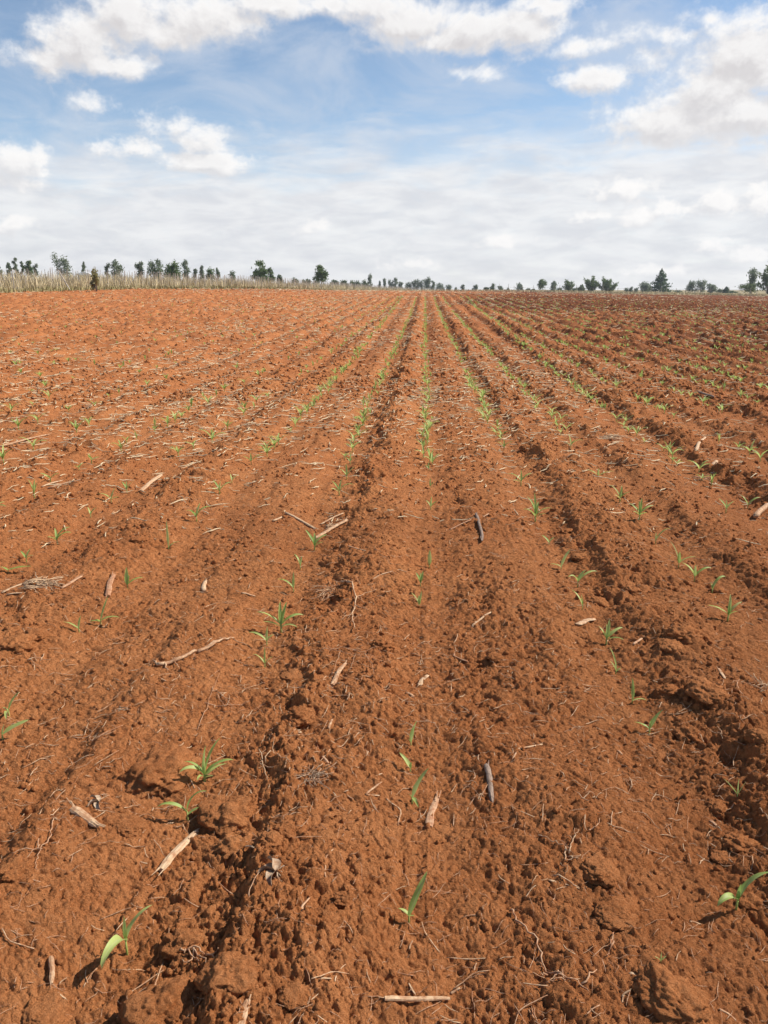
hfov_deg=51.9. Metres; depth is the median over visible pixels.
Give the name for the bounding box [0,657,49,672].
dry root
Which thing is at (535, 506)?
maize seedling
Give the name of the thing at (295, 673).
soil clod
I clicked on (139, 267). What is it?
eucalyptus tree
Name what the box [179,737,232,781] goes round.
maize seedling
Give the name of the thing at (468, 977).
straw piece
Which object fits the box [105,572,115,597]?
maize stalk
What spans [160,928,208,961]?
soil clod
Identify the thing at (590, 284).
spiky tree
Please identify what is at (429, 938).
straw piece
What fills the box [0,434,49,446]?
straw stick
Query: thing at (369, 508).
soil clod
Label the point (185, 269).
eucalyptus tree
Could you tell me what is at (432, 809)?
maize stalk
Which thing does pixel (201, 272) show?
eucalyptus tree
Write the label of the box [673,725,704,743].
soil clod
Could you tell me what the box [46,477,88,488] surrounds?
straw stick
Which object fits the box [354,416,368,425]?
maize seedling
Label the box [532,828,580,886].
dry root
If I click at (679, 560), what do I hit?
maize seedling
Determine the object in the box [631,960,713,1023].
soil clod
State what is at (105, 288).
grass verge
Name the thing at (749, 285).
bush
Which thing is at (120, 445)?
maize seedling
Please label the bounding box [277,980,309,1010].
soil clod
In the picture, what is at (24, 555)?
maize seedling
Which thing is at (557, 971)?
dry root
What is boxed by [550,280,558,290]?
eucalyptus tree
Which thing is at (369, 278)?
eucalyptus tree
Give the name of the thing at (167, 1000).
soil clod
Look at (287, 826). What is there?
soil clod
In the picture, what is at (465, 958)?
straw piece
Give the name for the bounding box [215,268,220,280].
eucalyptus tree
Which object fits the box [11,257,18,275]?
eucalyptus tree
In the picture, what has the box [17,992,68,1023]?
soil clod
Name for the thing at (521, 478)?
maize seedling
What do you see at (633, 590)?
soil clod
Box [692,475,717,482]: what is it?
straw heap
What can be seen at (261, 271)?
broadleaf tree
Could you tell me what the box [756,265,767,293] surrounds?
spiky tree
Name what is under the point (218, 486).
maize seedling
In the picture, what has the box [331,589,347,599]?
soil clod
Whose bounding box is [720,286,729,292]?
hut
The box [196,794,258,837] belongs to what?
soil clod
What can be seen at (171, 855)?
maize stalk
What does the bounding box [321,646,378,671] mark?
dry root
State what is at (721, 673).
straw stick
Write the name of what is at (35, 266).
eucalyptus tree
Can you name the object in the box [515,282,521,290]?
eucalyptus tree
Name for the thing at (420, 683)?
straw stick
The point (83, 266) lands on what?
eucalyptus tree
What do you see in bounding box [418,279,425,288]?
eucalyptus tree
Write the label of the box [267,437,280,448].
maize seedling
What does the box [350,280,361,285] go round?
shed
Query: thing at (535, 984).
straw piece
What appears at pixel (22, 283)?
tall dry grass
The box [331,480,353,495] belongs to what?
maize seedling
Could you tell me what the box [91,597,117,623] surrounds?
maize seedling
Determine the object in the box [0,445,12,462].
maize seedling
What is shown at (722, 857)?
soil clod
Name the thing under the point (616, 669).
maize seedling
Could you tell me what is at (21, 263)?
eucalyptus tree
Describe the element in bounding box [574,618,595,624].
husk leaf
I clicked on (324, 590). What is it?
straw heap
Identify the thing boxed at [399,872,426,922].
maize seedling
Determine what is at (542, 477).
soil clod
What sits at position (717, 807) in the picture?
soil clod
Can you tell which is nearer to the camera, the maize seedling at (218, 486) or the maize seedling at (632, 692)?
the maize seedling at (632, 692)
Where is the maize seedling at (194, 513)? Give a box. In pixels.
[189,503,210,521]
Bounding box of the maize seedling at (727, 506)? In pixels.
[718,498,733,512]
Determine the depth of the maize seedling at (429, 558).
4.50 m
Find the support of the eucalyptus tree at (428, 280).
on the ground at (92, 898)
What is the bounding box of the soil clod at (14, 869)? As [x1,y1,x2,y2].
[0,855,34,883]
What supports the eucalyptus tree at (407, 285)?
on the ground at (92, 898)
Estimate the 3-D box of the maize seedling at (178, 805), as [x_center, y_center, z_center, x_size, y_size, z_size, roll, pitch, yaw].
[-0.600,0.891,2.352,0.151,0.120,0.015,-3,16,-10]
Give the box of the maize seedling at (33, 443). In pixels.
[18,437,45,449]
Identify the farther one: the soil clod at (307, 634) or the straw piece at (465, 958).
the soil clod at (307, 634)
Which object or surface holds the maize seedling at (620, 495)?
on the ground at (92, 898)
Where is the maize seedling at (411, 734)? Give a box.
[409,721,416,745]
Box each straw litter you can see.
[0,287,767,547]
[0,326,767,874]
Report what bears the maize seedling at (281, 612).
on the ground at (92, 898)
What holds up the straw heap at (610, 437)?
on the ground at (92, 898)
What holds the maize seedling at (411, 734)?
on the ground at (92, 898)
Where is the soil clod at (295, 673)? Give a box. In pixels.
[280,668,304,682]
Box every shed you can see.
[77,271,90,276]
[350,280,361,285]
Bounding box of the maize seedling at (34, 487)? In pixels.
[29,480,36,497]
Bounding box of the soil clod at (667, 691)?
[653,683,681,700]
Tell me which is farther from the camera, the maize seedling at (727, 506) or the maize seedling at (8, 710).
the maize seedling at (727, 506)
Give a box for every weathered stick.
[475,513,483,540]
[484,760,493,802]
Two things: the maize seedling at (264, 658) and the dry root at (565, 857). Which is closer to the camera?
the dry root at (565, 857)
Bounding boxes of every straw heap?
[17,574,65,592]
[311,582,341,600]
[591,433,628,441]
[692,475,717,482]
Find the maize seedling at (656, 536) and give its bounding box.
[655,528,668,543]
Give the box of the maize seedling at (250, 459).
[243,453,262,464]
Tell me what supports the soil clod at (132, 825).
on the ground at (92, 898)
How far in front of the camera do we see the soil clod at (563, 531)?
5.09 m
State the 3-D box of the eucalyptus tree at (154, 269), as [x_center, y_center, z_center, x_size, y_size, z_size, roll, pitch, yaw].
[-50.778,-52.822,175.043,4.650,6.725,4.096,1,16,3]
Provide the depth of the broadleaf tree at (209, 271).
172.89 m
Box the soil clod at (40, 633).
[23,628,49,640]
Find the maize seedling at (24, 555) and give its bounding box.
[21,548,30,561]
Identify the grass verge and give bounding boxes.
[0,284,364,292]
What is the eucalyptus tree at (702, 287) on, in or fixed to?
on the ground at (92, 898)
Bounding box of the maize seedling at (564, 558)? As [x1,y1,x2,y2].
[555,550,569,568]
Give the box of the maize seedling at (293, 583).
[282,572,294,591]
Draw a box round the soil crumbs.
[0,364,767,1023]
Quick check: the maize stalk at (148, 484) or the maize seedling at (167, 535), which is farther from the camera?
the maize stalk at (148, 484)
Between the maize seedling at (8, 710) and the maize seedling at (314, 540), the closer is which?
the maize seedling at (8, 710)
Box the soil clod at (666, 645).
[657,638,683,654]
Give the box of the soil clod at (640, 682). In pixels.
[630,680,648,690]
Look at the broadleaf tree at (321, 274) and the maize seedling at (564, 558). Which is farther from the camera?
the broadleaf tree at (321, 274)
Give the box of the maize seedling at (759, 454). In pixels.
[750,449,767,461]
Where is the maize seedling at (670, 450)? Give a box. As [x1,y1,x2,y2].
[664,445,683,457]
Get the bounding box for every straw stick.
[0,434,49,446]
[1,576,42,592]
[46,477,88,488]
[60,575,82,588]
[201,579,206,591]
[284,512,318,529]
[316,518,347,538]
[319,513,342,524]
[365,782,381,794]
[386,798,401,825]
[416,675,428,687]
[471,612,490,626]
[509,743,542,753]
[694,437,705,449]
[696,390,713,396]
[717,667,725,678]
[719,1008,737,1021]
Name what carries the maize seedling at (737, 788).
on the ground at (92, 898)
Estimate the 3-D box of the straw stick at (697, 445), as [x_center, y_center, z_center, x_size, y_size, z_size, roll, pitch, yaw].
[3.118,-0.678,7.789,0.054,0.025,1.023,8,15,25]
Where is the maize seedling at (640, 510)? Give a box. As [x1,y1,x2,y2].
[629,499,652,519]
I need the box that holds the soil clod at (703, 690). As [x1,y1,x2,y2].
[685,675,729,708]
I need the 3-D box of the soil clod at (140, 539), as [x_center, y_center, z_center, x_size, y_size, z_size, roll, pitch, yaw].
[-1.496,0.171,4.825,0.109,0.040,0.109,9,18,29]
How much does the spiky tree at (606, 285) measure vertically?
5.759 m
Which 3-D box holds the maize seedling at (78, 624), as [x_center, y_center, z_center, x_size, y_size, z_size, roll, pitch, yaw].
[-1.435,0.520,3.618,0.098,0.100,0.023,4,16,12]
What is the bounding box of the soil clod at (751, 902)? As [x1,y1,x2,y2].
[735,892,764,916]
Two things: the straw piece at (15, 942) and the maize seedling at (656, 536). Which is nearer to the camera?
the straw piece at (15, 942)
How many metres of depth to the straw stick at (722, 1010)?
1.70 m
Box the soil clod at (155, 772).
[118,742,201,798]
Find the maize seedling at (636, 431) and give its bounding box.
[630,425,644,435]
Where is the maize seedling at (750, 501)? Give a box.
[741,495,759,508]
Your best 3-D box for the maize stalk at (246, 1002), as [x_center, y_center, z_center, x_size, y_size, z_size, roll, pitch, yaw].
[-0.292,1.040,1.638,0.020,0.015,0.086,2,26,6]
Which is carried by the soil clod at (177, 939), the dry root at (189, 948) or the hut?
the dry root at (189, 948)
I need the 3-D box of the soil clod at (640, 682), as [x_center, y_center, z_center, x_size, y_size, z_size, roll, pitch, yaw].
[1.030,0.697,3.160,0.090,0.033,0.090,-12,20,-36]
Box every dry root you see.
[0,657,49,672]
[13,817,70,869]
[73,721,122,740]
[75,673,248,781]
[180,945,217,962]
[256,740,273,779]
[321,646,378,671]
[334,580,375,627]
[510,908,596,990]
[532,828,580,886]
[606,932,617,970]
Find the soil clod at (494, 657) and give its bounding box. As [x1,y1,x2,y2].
[486,652,503,661]
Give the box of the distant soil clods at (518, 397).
[0,288,767,412]
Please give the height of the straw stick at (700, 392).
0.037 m
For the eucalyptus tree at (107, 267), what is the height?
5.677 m
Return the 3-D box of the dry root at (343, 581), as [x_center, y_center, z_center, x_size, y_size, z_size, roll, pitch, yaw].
[-0.123,0.422,3.896,0.207,0.066,0.630,-2,16,-7]
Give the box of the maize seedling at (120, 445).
[115,440,130,451]
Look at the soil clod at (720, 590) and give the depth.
4.12 m
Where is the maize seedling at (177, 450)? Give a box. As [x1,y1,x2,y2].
[169,444,184,455]
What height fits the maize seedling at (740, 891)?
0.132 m
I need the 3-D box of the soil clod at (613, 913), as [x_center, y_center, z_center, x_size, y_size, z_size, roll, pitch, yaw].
[0.588,1.006,1.976,0.126,0.044,0.123,1,16,3]
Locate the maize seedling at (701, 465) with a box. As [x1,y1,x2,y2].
[689,460,708,472]
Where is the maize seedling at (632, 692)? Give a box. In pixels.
[631,678,644,702]
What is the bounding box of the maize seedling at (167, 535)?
[166,521,177,548]
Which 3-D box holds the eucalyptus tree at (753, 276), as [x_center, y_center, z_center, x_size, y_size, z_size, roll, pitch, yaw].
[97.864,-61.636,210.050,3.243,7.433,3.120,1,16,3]
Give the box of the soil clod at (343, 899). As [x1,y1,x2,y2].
[333,891,356,908]
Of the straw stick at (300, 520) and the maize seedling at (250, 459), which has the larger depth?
the maize seedling at (250, 459)
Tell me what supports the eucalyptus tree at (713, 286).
on the ground at (92, 898)
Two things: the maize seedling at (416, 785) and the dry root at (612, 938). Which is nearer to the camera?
the dry root at (612, 938)
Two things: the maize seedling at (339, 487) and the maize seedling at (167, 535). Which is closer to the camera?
the maize seedling at (167, 535)
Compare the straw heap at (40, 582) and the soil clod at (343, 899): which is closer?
the soil clod at (343, 899)
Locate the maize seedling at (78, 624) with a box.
[67,616,80,632]
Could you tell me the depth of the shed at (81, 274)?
133.07 m
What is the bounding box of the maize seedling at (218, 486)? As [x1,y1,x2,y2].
[213,480,229,493]
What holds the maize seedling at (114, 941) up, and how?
on the ground at (92, 898)
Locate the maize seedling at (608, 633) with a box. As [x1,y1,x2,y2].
[600,619,621,644]
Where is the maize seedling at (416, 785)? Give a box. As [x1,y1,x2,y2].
[410,768,428,807]
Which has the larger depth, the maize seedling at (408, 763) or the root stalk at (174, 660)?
the root stalk at (174, 660)
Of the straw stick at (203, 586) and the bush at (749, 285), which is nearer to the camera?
the straw stick at (203, 586)
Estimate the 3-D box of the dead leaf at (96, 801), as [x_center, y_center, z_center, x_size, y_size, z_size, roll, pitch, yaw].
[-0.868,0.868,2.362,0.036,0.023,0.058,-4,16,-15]
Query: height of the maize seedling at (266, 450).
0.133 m
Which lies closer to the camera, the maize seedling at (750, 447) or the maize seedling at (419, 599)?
the maize seedling at (419, 599)
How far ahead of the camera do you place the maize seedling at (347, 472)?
6.50 m
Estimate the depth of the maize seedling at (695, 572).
4.25 m
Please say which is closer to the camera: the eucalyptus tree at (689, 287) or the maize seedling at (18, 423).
the maize seedling at (18, 423)
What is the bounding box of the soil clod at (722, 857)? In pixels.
[710,850,733,865]
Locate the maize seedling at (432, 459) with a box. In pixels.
[424,453,438,463]
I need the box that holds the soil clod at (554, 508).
[550,505,563,511]
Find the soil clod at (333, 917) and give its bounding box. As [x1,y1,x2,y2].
[319,910,339,924]
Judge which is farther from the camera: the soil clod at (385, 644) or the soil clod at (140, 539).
the soil clod at (140, 539)
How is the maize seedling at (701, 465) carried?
on the ground at (92, 898)
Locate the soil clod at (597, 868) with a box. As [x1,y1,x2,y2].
[580,852,619,887]
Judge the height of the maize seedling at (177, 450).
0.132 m
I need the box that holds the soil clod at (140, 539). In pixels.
[129,535,149,542]
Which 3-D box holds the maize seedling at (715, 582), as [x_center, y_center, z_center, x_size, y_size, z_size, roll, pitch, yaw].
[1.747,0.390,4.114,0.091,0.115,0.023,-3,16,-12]
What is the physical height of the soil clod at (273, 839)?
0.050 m
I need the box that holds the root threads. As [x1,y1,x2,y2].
[0,379,767,1023]
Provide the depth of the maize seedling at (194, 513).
5.35 m
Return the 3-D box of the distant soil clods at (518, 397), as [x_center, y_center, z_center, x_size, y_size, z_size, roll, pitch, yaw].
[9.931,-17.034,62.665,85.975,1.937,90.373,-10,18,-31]
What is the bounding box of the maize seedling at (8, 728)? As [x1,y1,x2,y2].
[1,720,27,739]
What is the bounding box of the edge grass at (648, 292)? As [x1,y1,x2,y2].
[327,288,767,295]
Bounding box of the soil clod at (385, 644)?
[370,637,395,651]
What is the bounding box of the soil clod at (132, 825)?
[110,814,146,837]
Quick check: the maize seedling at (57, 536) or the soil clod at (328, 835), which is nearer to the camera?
the soil clod at (328, 835)
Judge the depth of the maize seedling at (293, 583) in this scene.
4.08 m
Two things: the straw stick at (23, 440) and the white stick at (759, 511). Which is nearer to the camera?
the white stick at (759, 511)
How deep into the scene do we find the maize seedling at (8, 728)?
2.76 m
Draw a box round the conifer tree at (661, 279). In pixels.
[647,268,675,292]
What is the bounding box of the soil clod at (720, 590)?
[708,587,724,594]
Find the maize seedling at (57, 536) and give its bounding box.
[51,527,71,544]
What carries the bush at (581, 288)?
on the ground at (92, 898)
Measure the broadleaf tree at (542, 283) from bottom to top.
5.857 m
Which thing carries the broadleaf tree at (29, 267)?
on the ground at (92, 898)
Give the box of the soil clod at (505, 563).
[499,560,511,565]
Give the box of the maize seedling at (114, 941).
[100,905,150,967]
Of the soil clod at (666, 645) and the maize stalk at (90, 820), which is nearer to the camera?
the maize stalk at (90, 820)
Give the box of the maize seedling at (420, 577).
[416,572,422,585]
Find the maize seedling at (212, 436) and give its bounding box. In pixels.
[199,429,223,440]
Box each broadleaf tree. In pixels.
[22,260,33,274]
[161,259,181,279]
[206,266,214,281]
[250,260,271,282]
[267,267,275,281]
[312,264,328,283]
[538,279,546,289]
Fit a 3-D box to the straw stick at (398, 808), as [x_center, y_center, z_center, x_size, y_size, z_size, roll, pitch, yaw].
[0.037,0.901,2.377,0.031,0.006,0.129,-5,19,-15]
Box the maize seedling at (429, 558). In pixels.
[428,550,431,567]
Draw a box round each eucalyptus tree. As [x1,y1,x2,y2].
[6,262,11,276]
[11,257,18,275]
[20,261,24,276]
[32,263,38,277]
[50,252,72,279]
[81,261,85,271]
[104,263,109,277]
[109,259,124,276]
[134,260,144,278]
[147,258,163,281]
[180,259,190,278]
[192,268,197,278]
[199,265,204,279]
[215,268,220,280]
[228,270,235,280]
[366,273,372,286]
[388,279,393,287]
[393,277,397,288]
[404,282,411,288]
[411,279,419,289]
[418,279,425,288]
[424,276,431,289]
[435,283,444,289]
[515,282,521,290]
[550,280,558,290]
[637,281,650,291]
[684,280,695,291]
[693,278,706,292]
[706,284,717,292]
[746,267,757,292]
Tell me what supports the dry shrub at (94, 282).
on the ground at (92, 898)
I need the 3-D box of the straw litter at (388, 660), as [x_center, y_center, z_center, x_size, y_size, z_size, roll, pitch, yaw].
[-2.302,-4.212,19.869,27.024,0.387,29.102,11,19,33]
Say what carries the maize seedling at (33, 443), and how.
on the ground at (92, 898)
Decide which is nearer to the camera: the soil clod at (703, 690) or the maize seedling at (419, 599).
the soil clod at (703, 690)
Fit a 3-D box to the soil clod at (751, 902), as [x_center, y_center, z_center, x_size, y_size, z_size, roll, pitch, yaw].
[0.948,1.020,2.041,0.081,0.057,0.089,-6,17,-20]
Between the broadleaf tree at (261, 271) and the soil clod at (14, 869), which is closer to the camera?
the soil clod at (14, 869)
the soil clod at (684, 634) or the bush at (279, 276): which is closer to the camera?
the soil clod at (684, 634)
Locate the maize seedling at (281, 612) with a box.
[262,602,302,632]
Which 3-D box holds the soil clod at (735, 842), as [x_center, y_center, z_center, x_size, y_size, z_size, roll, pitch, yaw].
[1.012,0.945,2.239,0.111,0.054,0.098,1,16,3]
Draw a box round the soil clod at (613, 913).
[594,894,639,931]
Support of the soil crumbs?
on the ground at (92, 898)
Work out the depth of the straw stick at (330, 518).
5.42 m
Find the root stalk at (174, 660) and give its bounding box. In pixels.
[153,637,246,670]
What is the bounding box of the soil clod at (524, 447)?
[519,444,529,450]
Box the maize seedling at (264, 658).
[255,648,270,666]
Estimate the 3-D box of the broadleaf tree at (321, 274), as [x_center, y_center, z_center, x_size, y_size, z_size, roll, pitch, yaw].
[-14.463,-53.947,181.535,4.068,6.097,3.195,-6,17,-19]
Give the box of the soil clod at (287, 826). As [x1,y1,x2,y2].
[272,819,300,834]
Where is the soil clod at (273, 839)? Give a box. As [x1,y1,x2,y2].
[257,830,282,848]
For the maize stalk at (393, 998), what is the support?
on the ground at (92, 898)
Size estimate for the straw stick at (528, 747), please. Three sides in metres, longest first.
0.156 x 0.013 x 0.007 m
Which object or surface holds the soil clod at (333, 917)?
on the ground at (92, 898)
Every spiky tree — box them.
[561,279,574,290]
[583,276,599,291]
[595,276,618,291]
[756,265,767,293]
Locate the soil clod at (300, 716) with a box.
[287,705,315,728]
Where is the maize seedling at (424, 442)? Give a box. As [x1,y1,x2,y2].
[415,438,431,445]
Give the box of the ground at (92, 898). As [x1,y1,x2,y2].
[0,288,767,1023]
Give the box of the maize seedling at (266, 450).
[259,445,272,456]
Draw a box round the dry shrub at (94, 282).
[90,267,100,290]
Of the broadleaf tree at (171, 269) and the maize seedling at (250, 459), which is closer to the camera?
the maize seedling at (250, 459)
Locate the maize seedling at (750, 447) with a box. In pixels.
[740,440,757,454]
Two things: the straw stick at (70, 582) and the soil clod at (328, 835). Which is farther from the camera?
the straw stick at (70, 582)
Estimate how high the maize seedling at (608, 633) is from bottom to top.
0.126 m
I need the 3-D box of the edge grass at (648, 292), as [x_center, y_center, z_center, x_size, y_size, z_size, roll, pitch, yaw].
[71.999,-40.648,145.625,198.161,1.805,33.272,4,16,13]
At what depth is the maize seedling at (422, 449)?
7.35 m
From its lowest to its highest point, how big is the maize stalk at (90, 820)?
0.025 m
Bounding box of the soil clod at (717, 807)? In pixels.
[704,797,729,819]
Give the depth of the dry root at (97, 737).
2.74 m
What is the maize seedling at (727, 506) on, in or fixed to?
on the ground at (92, 898)
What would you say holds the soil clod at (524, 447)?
on the ground at (92, 898)
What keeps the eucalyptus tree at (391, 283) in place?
on the ground at (92, 898)
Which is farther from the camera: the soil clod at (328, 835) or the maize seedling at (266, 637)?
the maize seedling at (266, 637)
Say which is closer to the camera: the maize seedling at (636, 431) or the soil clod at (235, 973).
the soil clod at (235, 973)
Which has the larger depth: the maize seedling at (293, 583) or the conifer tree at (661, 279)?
the conifer tree at (661, 279)
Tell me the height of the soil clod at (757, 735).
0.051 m
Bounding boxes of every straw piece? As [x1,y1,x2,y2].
[2,928,33,948]
[132,970,163,991]
[311,971,348,978]
[422,923,439,952]
[446,957,484,958]
[453,970,489,989]
[516,994,547,1013]
[522,983,548,986]
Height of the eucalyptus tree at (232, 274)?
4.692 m
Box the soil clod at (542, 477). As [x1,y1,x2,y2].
[539,475,550,479]
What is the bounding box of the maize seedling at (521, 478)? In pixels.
[508,471,530,485]
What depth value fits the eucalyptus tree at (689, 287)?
296.81 m
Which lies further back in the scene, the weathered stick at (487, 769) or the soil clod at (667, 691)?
the soil clod at (667, 691)
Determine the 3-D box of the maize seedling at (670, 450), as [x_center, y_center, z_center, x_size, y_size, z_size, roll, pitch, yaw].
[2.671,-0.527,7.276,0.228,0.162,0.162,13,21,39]
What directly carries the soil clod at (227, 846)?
on the ground at (92, 898)
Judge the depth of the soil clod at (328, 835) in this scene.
2.20 m
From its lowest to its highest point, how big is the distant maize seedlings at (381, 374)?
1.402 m
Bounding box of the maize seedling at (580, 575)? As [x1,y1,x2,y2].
[568,570,597,587]
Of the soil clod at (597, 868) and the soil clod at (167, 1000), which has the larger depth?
the soil clod at (597, 868)
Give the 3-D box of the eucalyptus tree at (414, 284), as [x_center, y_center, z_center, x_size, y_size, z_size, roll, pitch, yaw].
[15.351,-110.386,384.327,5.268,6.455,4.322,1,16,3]
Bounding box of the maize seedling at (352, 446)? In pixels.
[345,441,358,451]
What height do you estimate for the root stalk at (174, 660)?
0.044 m
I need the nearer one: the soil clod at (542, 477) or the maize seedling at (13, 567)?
the maize seedling at (13, 567)
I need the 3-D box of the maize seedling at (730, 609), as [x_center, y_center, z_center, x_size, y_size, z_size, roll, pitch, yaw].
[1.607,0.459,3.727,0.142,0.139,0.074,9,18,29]
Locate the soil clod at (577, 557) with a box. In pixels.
[571,553,586,561]
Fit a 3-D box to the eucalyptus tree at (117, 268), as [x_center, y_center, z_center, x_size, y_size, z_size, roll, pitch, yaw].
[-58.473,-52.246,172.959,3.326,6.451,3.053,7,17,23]
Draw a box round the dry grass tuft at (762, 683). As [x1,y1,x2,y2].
[745,670,767,690]
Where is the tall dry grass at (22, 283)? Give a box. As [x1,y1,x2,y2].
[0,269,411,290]
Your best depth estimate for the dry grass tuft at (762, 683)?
3.05 m
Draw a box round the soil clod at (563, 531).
[557,528,572,533]
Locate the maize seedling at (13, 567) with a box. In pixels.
[3,566,26,572]
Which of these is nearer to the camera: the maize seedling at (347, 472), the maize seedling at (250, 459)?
the maize seedling at (347, 472)
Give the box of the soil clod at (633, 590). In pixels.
[621,585,641,595]
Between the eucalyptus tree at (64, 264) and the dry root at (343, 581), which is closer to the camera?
the dry root at (343, 581)
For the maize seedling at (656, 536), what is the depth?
4.83 m
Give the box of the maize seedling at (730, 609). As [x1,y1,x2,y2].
[710,594,740,621]
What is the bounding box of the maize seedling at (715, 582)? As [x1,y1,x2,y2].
[711,575,724,592]
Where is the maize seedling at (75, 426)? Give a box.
[69,419,85,432]
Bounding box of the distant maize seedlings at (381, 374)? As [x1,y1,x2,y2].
[0,292,767,387]
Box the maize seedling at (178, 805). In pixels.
[158,790,204,820]
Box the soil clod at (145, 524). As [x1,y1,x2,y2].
[140,521,154,527]
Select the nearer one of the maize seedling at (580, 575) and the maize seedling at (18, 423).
the maize seedling at (580, 575)
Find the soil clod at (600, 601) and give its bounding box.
[585,596,610,606]
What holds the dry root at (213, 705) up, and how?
on the ground at (92, 898)
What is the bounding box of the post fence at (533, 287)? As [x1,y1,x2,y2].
[499,284,766,292]
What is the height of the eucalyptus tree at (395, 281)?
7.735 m
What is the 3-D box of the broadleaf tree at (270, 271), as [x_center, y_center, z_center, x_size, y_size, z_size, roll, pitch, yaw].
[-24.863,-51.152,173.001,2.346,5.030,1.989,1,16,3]
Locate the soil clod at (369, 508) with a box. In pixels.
[366,505,377,511]
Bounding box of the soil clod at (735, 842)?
[720,831,760,854]
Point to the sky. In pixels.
(455, 143)
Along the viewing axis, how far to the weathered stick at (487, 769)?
2.49 m
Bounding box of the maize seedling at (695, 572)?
[684,563,710,581]
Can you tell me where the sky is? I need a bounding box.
[0,0,767,289]
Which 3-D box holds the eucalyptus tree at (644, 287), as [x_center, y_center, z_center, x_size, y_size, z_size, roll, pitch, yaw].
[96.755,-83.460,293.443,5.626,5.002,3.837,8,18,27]
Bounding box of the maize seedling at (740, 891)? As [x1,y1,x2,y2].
[718,872,767,909]
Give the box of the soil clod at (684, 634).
[661,625,702,644]
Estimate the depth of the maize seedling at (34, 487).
5.97 m
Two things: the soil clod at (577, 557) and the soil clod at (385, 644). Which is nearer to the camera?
the soil clod at (385, 644)
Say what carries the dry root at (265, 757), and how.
on the ground at (92, 898)
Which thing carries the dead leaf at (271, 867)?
on the ground at (92, 898)
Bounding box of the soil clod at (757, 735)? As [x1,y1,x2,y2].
[743,728,767,744]
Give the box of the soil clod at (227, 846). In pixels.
[213,835,255,860]
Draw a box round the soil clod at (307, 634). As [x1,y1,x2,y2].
[302,631,313,636]
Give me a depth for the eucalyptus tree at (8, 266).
173.77 m
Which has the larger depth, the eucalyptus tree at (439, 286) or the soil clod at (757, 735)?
the eucalyptus tree at (439, 286)
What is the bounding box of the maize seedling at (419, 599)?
[412,591,421,604]
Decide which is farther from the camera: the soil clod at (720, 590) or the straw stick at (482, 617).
the soil clod at (720, 590)
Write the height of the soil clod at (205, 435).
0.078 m
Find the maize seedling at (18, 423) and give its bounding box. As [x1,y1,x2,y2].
[12,418,24,429]
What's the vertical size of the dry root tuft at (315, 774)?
0.019 m
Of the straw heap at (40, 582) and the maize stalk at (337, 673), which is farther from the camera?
the straw heap at (40, 582)
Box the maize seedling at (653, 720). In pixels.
[637,710,661,734]
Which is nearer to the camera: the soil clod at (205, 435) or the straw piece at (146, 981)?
the straw piece at (146, 981)
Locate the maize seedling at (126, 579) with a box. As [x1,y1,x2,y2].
[124,567,142,588]
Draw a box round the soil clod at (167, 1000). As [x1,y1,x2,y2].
[118,974,201,1023]
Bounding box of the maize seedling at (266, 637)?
[248,626,273,644]
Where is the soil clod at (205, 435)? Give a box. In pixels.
[198,433,211,438]
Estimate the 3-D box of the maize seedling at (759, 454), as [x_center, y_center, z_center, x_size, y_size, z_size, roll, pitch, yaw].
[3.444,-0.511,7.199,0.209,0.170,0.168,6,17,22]
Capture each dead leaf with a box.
[88,794,100,809]
[257,856,280,885]
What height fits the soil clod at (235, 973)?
0.074 m
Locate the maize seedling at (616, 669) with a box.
[610,648,620,673]
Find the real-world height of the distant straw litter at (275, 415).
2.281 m
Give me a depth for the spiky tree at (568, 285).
289.91 m
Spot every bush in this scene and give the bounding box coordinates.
[277,274,283,281]
[577,284,584,290]
[735,282,760,293]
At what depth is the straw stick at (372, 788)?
2.46 m
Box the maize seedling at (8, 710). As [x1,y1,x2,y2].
[3,691,19,718]
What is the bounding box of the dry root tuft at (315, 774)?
[281,763,340,790]
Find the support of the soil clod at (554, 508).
on the ground at (92, 898)
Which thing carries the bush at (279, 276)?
on the ground at (92, 898)
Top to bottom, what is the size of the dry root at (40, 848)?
0.016 m
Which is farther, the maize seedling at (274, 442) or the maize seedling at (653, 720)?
the maize seedling at (274, 442)
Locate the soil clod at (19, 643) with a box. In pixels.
[0,633,38,654]
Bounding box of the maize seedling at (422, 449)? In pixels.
[415,442,426,457]
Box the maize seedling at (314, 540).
[306,530,324,549]
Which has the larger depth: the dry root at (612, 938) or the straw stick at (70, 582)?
the straw stick at (70, 582)
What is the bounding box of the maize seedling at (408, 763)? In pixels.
[400,753,411,771]
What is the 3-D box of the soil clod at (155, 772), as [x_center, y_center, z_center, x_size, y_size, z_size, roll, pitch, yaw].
[-0.712,0.850,2.567,0.218,0.131,0.292,9,18,28]
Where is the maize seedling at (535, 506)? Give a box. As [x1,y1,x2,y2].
[527,493,545,521]
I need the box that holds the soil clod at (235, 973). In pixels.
[192,951,259,996]
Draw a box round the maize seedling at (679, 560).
[671,542,694,567]
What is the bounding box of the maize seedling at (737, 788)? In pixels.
[730,780,744,796]
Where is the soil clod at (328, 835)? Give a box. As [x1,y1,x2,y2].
[312,829,334,844]
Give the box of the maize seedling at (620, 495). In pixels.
[611,485,627,502]
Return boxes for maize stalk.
[48,956,54,988]
[66,797,105,827]
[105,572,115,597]
[139,474,162,490]
[151,827,200,875]
[238,994,250,1023]
[330,660,346,685]
[380,995,449,1001]
[426,790,440,826]
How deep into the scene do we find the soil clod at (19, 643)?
3.38 m
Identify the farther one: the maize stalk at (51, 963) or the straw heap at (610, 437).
the straw heap at (610, 437)
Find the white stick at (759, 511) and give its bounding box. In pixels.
[753,503,767,517]
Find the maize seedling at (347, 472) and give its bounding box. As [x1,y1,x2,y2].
[341,465,355,479]

